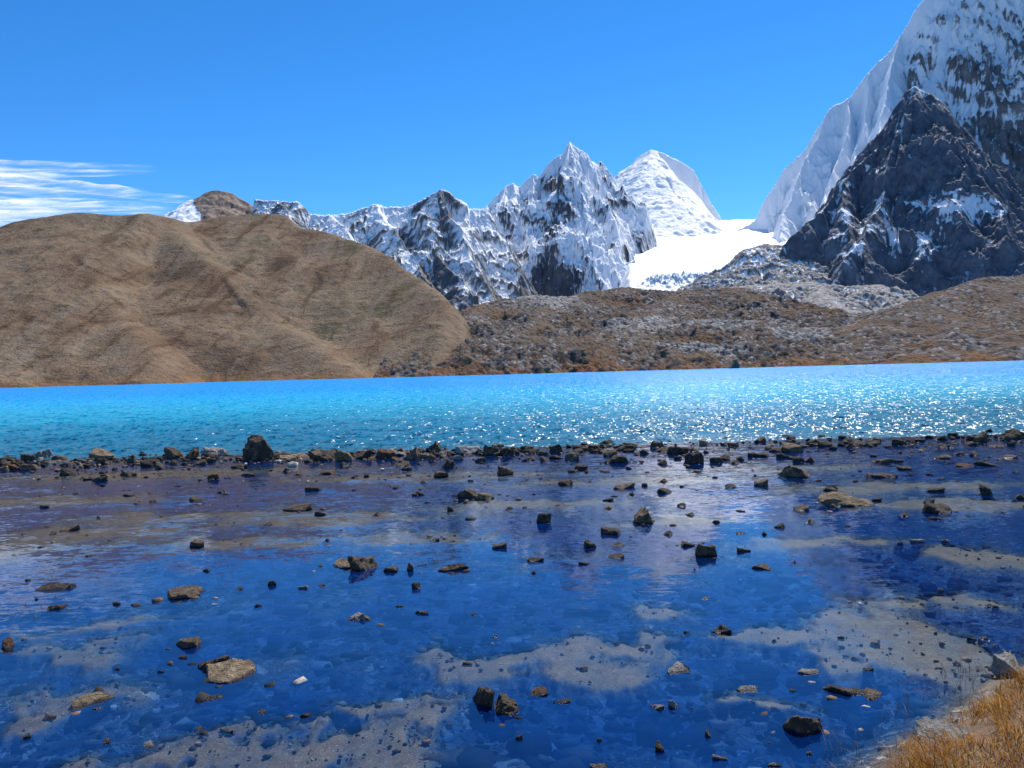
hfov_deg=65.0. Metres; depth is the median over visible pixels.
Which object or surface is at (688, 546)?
rock
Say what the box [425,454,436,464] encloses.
stone
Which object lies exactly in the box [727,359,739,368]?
boulder
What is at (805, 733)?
rock
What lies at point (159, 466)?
stone
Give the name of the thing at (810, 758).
stone
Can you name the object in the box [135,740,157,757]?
rock
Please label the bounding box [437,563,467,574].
rock
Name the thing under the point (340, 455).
rock
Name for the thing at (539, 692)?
rock
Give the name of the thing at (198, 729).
stone
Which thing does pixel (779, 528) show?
stone
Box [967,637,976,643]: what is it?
stone
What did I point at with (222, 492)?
stone
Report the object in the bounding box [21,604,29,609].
stone
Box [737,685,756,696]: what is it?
rock
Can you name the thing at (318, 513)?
stone
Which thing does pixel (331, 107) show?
sky
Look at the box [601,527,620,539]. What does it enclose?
rock
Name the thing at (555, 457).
stone
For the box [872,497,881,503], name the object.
stone
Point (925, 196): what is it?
mountain
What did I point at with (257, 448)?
rock
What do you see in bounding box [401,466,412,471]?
stone
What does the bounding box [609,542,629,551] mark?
stone
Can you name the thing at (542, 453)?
stone
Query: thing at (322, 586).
stone
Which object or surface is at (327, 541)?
stone
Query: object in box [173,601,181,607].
stone
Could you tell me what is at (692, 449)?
stone
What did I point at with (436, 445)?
rock
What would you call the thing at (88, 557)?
stone
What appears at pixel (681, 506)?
stone
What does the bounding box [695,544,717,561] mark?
rock
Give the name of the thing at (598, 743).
stone
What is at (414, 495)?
stone
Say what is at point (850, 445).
stone
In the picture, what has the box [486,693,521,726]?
rock
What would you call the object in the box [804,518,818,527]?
stone
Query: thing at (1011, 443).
stone
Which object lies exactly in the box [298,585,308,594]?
stone
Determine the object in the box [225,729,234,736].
stone
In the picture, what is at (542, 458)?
stone
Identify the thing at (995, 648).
stone
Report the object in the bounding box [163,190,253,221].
mountain
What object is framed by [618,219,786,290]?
glacier
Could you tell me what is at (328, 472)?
stone
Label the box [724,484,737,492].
stone
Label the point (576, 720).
shallow water
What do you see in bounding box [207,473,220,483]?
rock
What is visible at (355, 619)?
rock
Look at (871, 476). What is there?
stone
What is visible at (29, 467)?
stone
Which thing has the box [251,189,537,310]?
ridge
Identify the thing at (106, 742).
rock
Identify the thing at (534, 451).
stone
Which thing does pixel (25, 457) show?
rock
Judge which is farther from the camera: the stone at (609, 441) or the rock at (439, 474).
the stone at (609, 441)
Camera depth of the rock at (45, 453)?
21.72 m
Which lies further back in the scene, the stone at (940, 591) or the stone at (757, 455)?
the stone at (757, 455)
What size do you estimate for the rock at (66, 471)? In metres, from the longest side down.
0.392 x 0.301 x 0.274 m
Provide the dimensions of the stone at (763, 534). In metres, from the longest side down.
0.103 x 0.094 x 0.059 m
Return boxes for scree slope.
[677,244,918,313]
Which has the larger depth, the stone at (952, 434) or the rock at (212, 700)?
the stone at (952, 434)
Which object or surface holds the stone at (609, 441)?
on the ground at (578, 514)
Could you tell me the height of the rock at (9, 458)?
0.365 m
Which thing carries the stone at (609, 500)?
on the ground at (578, 514)
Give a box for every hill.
[0,213,471,387]
[770,276,1023,365]
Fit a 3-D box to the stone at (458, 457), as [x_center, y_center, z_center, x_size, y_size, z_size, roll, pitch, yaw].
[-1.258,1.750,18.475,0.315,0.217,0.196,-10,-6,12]
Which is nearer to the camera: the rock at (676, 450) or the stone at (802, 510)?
the stone at (802, 510)
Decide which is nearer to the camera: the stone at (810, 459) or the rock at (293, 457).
the stone at (810, 459)
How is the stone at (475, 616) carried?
on the ground at (578, 514)
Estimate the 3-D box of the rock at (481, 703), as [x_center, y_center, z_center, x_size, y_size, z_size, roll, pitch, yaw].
[-0.160,1.950,4.872,0.116,0.262,0.223,-2,1,-34]
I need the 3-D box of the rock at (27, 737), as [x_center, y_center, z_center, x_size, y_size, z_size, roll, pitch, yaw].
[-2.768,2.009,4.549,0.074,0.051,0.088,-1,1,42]
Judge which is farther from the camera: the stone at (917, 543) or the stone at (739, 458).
the stone at (739, 458)
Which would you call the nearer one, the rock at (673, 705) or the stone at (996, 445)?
the rock at (673, 705)
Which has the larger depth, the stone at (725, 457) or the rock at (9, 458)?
the rock at (9, 458)
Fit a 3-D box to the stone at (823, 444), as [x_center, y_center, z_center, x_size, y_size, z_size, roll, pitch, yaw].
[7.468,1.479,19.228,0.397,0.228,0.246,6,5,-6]
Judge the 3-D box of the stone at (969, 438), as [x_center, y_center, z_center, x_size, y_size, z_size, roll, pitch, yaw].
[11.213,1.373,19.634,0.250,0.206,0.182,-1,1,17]
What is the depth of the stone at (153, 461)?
19.38 m
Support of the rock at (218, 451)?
on the ground at (578, 514)
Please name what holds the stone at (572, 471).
on the ground at (578, 514)
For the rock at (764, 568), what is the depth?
7.85 m
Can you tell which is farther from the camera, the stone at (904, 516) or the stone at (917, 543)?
the stone at (904, 516)
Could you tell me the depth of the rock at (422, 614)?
6.69 m
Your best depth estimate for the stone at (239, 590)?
7.62 m
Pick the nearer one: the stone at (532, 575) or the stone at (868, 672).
the stone at (868, 672)
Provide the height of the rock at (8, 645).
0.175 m
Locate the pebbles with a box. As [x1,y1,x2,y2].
[0,428,1023,767]
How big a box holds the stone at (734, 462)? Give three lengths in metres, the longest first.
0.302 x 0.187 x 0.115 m
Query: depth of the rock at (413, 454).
18.75 m
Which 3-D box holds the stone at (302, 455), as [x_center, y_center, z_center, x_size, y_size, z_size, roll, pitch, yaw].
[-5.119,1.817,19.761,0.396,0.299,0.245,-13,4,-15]
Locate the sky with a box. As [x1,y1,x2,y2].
[0,0,922,226]
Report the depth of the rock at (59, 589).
7.78 m
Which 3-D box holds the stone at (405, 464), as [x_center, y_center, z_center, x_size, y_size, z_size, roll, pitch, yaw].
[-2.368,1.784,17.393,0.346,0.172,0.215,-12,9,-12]
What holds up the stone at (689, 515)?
on the ground at (578, 514)
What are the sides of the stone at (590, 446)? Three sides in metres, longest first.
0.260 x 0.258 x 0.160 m
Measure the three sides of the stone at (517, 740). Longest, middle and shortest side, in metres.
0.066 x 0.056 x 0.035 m
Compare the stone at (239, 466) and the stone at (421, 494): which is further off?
the stone at (239, 466)
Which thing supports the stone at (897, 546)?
on the ground at (578, 514)
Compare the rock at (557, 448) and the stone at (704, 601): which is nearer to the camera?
the stone at (704, 601)
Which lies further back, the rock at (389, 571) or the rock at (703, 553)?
the rock at (703, 553)
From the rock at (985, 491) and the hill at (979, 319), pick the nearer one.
the rock at (985, 491)
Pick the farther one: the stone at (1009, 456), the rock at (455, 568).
the stone at (1009, 456)
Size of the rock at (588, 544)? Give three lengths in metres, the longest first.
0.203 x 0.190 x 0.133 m
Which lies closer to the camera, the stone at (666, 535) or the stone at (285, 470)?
the stone at (666, 535)
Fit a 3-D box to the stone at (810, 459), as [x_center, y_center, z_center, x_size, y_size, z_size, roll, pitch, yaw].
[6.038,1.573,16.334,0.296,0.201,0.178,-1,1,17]
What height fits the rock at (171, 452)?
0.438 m
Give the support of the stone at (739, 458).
on the ground at (578, 514)
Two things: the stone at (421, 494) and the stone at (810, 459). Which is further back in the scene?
the stone at (810, 459)
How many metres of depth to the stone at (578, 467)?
16.08 m
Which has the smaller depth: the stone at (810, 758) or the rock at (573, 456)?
the stone at (810, 758)
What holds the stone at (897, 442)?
on the ground at (578, 514)
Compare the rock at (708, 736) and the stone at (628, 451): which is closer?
the rock at (708, 736)
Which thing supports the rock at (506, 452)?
on the ground at (578, 514)
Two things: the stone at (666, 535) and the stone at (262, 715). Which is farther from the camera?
the stone at (666, 535)
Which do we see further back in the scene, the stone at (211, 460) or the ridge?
the ridge
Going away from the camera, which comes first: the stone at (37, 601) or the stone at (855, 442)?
the stone at (37, 601)
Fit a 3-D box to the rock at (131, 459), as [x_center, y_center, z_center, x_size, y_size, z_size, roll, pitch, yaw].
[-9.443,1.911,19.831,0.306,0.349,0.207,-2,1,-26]
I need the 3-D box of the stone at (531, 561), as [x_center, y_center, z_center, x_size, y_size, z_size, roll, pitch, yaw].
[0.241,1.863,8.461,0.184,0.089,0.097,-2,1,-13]
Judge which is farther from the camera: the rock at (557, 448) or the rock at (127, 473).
the rock at (557, 448)
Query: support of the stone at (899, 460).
on the ground at (578, 514)
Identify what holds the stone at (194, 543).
on the ground at (578, 514)
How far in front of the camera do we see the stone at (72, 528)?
10.94 m
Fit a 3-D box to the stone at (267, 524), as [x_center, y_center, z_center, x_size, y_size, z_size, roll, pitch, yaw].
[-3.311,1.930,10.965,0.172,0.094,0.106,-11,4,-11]
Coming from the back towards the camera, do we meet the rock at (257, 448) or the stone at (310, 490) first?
the rock at (257, 448)
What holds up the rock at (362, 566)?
on the ground at (578, 514)
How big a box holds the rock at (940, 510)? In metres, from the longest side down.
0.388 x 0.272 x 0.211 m
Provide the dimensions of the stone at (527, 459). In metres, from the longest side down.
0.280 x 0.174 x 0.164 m
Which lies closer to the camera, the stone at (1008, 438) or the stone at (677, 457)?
the stone at (677, 457)
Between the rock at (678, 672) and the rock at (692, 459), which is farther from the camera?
the rock at (692, 459)
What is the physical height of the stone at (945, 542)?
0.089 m
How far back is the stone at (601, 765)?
4.04 m
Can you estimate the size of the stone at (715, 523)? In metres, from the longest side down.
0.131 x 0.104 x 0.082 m
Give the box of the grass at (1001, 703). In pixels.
[805,661,1023,767]
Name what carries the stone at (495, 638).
on the ground at (578, 514)
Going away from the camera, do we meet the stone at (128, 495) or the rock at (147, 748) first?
the rock at (147, 748)
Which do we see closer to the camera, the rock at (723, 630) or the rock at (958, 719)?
the rock at (958, 719)
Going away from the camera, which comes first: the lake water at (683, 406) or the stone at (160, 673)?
the stone at (160, 673)
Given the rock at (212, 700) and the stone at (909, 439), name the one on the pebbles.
the rock at (212, 700)
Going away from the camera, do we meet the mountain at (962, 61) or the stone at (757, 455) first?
the stone at (757, 455)
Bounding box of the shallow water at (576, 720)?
[0,434,1023,758]
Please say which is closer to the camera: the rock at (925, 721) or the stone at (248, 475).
the rock at (925, 721)
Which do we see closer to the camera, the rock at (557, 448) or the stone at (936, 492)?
the stone at (936, 492)
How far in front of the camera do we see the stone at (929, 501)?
11.27 m
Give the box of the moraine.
[373,287,956,377]
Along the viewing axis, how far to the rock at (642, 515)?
10.32 m
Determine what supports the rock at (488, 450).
on the ground at (578, 514)
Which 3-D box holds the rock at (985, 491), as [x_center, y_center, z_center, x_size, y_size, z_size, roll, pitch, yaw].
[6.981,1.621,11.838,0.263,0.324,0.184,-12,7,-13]
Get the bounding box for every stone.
[0,465,9,473]
[5,464,18,469]
[19,464,37,473]
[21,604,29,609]
[35,598,40,603]
[39,505,48,510]
[59,462,74,465]
[59,524,79,531]
[82,554,94,560]
[89,707,102,714]
[92,476,107,483]
[96,458,107,464]
[112,602,120,608]
[123,494,135,496]
[143,459,160,463]
[148,499,158,505]
[155,463,163,469]
[157,670,163,677]
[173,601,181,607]
[189,496,208,504]
[189,539,203,547]
[194,459,206,466]
[194,726,203,735]
[198,568,213,576]
[205,458,215,463]
[215,489,229,495]
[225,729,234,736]
[231,464,247,468]
[233,586,243,593]
[244,473,257,478]
[255,709,270,721]
[263,522,272,526]
[265,581,277,592]
[282,467,294,473]
[283,503,312,511]
[294,472,302,477]
[296,453,308,457]
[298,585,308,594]
[299,712,316,719]
[304,487,321,495]
[314,511,327,516]
[316,564,325,571]
[319,470,336,475]
[319,584,325,588]
[322,538,330,544]
[390,457,400,462]
[394,451,405,455]
[395,461,409,468]
[395,605,404,610]
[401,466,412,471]
[411,493,418,498]
[411,582,420,594]
[416,492,424,497]
[419,453,428,458]
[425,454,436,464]
[429,538,438,542]
[447,506,453,511]
[453,455,463,461]
[471,613,480,619]
[475,457,485,464]
[490,634,500,643]
[492,542,506,555]
[513,734,522,746]
[522,457,532,463]
[524,448,538,453]
[526,557,543,565]
[527,571,538,578]
[538,451,549,457]
[540,456,550,464]
[548,455,562,459]
[557,698,570,704]
[558,480,572,486]
[568,469,575,473]
[572,448,583,451]
[574,464,587,471]
[578,562,589,568]
[588,444,597,448]
[590,763,607,767]
[593,738,602,750]
[599,439,612,443]
[602,498,613,502]
[603,450,616,459]
[606,553,624,562]
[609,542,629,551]
[612,483,634,492]
[623,449,633,453]
[628,492,636,498]
[635,449,649,458]
[655,459,666,468]
[657,488,675,497]
[658,447,668,455]
[661,530,672,539]
[673,456,681,463]
[676,503,685,510]
[684,513,693,517]
[689,447,697,452]
[697,597,709,604]
[709,457,723,466]
[710,520,719,527]
[712,754,728,767]
[719,454,730,463]
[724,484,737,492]
[727,459,738,466]
[736,456,745,463]
[736,532,745,536]
[736,547,750,556]
[747,452,768,460]
[754,478,768,491]
[756,436,766,442]
[760,531,767,538]
[767,761,782,767]
[768,447,782,453]
[770,523,785,533]
[776,453,788,461]
[789,561,798,566]
[792,457,804,465]
[792,505,809,515]
[797,668,818,679]
[802,457,816,465]
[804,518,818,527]
[806,751,815,763]
[817,441,830,449]
[845,443,857,449]
[850,440,864,444]
[862,473,875,481]
[862,667,873,677]
[872,458,893,465]
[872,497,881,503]
[874,472,897,481]
[892,439,905,448]
[893,459,903,465]
[893,541,903,549]
[896,465,912,472]
[898,512,909,520]
[904,438,920,441]
[909,539,924,548]
[923,499,934,503]
[926,487,945,496]
[932,435,948,441]
[934,454,955,462]
[936,443,945,451]
[937,588,944,596]
[941,539,949,546]
[947,433,957,435]
[954,452,964,455]
[954,463,977,470]
[966,436,974,440]
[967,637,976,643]
[969,452,980,459]
[973,461,996,469]
[978,637,987,644]
[989,444,1004,448]
[991,644,999,651]
[1002,454,1017,459]
[1004,436,1012,442]
[1007,441,1015,448]
[1011,494,1023,501]
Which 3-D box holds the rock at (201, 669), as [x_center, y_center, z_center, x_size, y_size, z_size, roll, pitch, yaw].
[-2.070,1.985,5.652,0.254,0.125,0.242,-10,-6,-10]
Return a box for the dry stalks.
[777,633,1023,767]
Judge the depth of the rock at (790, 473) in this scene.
14.12 m
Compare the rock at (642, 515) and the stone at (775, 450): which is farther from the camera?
the stone at (775, 450)
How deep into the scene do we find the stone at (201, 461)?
18.92 m
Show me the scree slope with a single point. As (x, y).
(765, 268)
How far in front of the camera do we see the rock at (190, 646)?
6.02 m
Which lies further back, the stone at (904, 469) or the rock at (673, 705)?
the stone at (904, 469)
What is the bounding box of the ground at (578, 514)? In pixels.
[0,438,1023,767]
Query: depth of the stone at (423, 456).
19.04 m
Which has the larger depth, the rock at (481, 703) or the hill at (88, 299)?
the hill at (88, 299)
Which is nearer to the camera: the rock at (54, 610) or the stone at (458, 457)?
the rock at (54, 610)
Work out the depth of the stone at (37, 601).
7.45 m
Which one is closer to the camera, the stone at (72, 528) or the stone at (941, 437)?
the stone at (72, 528)
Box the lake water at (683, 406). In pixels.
[0,360,1023,459]
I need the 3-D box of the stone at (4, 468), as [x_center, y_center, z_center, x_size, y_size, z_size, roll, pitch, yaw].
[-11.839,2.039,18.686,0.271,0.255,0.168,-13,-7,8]
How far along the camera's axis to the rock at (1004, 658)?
5.00 m
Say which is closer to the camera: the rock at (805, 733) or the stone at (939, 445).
the rock at (805, 733)
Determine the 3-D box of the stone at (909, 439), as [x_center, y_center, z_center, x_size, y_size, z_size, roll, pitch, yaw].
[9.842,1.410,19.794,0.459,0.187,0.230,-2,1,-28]
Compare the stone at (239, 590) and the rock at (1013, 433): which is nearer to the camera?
the stone at (239, 590)
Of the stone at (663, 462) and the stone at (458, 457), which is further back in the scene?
the stone at (458, 457)
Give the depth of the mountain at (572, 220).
2198.72 m
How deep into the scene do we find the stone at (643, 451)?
18.63 m
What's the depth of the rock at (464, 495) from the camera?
12.81 m
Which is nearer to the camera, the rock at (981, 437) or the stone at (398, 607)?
the stone at (398, 607)
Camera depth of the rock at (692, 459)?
16.49 m
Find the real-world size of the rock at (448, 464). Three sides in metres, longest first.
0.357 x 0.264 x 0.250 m
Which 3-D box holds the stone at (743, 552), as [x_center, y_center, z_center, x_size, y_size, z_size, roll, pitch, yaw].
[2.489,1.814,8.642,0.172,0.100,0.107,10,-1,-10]
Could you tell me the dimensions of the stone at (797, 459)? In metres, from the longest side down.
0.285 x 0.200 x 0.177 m
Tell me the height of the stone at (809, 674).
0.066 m
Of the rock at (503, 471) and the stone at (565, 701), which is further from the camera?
the rock at (503, 471)
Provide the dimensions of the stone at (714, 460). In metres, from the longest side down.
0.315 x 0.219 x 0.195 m
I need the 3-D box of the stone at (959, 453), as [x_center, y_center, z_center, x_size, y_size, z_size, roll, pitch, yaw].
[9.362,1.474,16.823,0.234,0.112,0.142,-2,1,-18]
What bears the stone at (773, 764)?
on the ground at (578, 514)
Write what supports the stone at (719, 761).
on the ground at (578, 514)
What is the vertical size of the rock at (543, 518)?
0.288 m
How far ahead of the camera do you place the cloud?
11322.94 m
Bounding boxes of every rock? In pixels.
[0,456,15,461]
[1,637,18,652]
[15,733,33,744]
[20,453,35,460]
[30,582,75,597]
[34,448,52,457]
[44,604,67,616]
[59,468,76,475]
[71,691,115,715]
[89,448,114,459]
[101,737,111,747]
[120,471,137,475]
[124,454,135,462]
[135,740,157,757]
[163,585,205,602]
[164,447,183,458]
[170,636,204,657]
[185,447,198,459]
[197,655,229,676]
[201,447,228,456]
[205,694,222,706]
[206,658,256,695]
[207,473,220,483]
[242,435,273,462]
[279,454,300,463]
[308,449,335,464]
[331,558,352,572]
[335,450,354,463]
[344,612,371,626]
[348,555,378,577]
[353,449,371,460]
[376,448,395,460]
[382,565,399,577]
[404,562,413,576]
[405,447,419,462]
[414,611,429,618]
[429,441,441,452]
[433,471,448,477]
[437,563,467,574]
[441,460,454,471]
[455,445,479,453]
[456,489,477,503]
[469,686,494,725]
[474,493,492,500]
[483,445,498,456]
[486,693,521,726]
[497,466,514,475]
[500,448,514,457]
[528,686,549,699]
[536,513,551,531]
[549,444,563,455]
[564,452,578,463]
[582,539,597,555]
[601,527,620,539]
[609,455,627,466]
[633,507,653,525]
[649,704,666,715]
[650,441,663,448]
[655,740,667,759]
[665,661,691,682]
[667,447,688,455]
[668,700,680,716]
[680,541,696,552]
[684,453,703,468]
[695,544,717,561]
[704,729,714,745]
[713,625,732,635]
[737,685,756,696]
[752,563,771,574]
[777,465,811,481]
[778,715,823,750]
[782,442,803,456]
[817,492,874,510]
[822,485,837,491]
[823,684,863,705]
[862,687,881,707]
[916,716,968,742]
[921,503,951,517]
[952,716,969,721]
[973,432,987,442]
[979,484,995,500]
[990,650,1021,677]
[1004,428,1022,438]
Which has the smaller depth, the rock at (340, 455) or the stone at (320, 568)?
the stone at (320, 568)
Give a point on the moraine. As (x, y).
(623, 329)
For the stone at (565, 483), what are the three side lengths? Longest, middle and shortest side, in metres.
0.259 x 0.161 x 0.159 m
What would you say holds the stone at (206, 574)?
on the ground at (578, 514)
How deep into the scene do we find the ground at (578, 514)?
6.93 m
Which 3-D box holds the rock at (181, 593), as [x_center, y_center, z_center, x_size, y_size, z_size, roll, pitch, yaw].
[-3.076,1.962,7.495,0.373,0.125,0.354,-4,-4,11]
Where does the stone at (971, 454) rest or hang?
on the ground at (578, 514)
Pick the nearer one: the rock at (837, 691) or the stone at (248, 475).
the rock at (837, 691)
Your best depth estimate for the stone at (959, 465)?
14.92 m
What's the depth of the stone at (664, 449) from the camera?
18.95 m
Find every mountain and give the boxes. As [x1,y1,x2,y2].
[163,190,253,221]
[488,142,658,296]
[614,150,726,236]
[737,0,1023,242]
[779,86,1023,296]
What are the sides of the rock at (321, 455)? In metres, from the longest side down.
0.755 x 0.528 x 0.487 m
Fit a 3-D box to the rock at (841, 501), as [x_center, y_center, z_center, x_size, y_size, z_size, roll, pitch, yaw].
[4.690,1.684,11.347,0.772,0.276,0.540,10,6,3]
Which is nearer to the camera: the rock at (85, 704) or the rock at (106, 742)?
the rock at (106, 742)
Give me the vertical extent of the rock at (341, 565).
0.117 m
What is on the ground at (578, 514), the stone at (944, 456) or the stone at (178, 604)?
the stone at (944, 456)
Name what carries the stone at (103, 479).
on the ground at (578, 514)
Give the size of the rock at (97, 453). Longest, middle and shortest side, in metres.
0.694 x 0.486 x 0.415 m
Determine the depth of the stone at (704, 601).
6.88 m
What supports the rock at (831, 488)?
on the ground at (578, 514)
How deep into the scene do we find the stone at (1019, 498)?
11.39 m
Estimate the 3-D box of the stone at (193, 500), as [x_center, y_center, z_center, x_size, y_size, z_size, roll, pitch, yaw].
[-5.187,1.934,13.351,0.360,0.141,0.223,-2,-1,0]
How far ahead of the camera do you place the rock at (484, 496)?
12.60 m
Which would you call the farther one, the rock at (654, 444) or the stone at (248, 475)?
the rock at (654, 444)
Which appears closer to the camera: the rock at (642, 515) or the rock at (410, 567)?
the rock at (410, 567)
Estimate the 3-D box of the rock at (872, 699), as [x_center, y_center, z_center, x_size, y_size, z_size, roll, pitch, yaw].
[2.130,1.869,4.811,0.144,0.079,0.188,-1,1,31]
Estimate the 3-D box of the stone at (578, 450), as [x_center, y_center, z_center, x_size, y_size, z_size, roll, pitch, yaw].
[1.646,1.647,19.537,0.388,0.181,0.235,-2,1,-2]
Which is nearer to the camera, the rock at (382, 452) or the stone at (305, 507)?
the stone at (305, 507)
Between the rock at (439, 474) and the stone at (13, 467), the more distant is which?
the stone at (13, 467)
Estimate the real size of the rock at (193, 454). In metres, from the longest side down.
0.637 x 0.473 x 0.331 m
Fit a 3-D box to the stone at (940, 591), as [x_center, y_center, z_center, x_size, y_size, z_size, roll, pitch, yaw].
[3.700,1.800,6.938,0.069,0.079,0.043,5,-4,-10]
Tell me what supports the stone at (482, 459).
on the ground at (578, 514)
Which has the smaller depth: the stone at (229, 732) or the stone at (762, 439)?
the stone at (229, 732)
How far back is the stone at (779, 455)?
17.07 m
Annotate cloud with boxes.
[0,172,139,220]
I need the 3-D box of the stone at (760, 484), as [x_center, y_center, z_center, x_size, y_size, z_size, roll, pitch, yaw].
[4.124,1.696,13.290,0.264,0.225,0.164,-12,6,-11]
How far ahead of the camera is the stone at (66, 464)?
19.50 m
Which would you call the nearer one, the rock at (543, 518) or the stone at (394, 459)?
the rock at (543, 518)
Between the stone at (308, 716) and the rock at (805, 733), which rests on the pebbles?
the stone at (308, 716)
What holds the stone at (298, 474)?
on the ground at (578, 514)
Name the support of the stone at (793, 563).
on the ground at (578, 514)
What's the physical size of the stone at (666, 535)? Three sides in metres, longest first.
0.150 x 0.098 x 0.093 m
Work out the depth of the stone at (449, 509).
11.64 m
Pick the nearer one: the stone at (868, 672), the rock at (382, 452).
the stone at (868, 672)
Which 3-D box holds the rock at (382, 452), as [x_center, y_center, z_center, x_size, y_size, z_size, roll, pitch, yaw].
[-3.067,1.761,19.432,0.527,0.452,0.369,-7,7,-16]
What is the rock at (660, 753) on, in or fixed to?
on the ground at (578, 514)
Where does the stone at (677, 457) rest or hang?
on the ground at (578, 514)
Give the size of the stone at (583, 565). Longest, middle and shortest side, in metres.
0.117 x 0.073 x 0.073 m
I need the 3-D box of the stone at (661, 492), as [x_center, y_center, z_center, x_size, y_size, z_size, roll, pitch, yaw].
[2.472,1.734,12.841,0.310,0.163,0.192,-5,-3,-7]
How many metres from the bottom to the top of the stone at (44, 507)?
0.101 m
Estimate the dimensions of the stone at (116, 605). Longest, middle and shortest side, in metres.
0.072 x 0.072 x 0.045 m
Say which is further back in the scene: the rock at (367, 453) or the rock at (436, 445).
the rock at (436, 445)
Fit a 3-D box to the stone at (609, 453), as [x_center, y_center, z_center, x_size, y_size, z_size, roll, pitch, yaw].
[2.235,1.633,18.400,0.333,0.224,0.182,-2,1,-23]
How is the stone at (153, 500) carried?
on the ground at (578, 514)
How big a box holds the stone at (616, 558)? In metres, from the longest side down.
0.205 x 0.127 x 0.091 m
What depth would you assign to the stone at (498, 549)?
9.07 m
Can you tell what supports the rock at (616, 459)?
on the ground at (578, 514)
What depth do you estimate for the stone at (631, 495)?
12.67 m
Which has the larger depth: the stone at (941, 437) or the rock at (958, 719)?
the stone at (941, 437)
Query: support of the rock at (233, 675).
on the ground at (578, 514)
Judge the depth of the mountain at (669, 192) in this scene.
2917.69 m
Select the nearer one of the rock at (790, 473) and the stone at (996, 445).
the rock at (790, 473)
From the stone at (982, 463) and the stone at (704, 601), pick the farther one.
the stone at (982, 463)
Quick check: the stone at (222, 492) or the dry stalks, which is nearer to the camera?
the dry stalks
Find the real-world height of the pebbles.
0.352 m
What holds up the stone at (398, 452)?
on the ground at (578, 514)
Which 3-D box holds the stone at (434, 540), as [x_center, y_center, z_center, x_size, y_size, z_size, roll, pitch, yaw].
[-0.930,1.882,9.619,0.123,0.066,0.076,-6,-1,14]
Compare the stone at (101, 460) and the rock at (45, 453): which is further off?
the rock at (45, 453)
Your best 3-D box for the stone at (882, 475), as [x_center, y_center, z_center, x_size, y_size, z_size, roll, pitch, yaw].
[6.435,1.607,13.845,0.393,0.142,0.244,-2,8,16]
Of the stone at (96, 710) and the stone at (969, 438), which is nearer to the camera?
the stone at (96, 710)
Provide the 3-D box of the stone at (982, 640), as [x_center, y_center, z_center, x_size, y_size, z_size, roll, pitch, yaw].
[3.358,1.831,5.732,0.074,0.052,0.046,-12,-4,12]
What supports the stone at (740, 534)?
on the ground at (578, 514)
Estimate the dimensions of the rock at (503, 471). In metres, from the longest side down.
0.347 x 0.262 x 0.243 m
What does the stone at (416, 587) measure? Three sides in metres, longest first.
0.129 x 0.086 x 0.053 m
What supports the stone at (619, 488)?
on the ground at (578, 514)
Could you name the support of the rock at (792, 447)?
on the ground at (578, 514)
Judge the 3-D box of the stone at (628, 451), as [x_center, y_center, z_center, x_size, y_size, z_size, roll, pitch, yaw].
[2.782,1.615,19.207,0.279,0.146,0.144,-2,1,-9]
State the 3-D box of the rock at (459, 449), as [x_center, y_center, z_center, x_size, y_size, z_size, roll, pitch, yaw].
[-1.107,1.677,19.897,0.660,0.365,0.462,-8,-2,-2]
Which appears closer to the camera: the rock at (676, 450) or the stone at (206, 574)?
the stone at (206, 574)
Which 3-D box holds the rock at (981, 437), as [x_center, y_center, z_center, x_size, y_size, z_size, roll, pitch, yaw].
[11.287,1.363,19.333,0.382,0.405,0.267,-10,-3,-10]
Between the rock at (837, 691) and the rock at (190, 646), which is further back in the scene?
the rock at (190, 646)
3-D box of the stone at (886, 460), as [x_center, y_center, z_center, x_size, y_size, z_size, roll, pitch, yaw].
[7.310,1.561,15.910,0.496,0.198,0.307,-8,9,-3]
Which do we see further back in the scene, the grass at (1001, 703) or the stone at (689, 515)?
the stone at (689, 515)

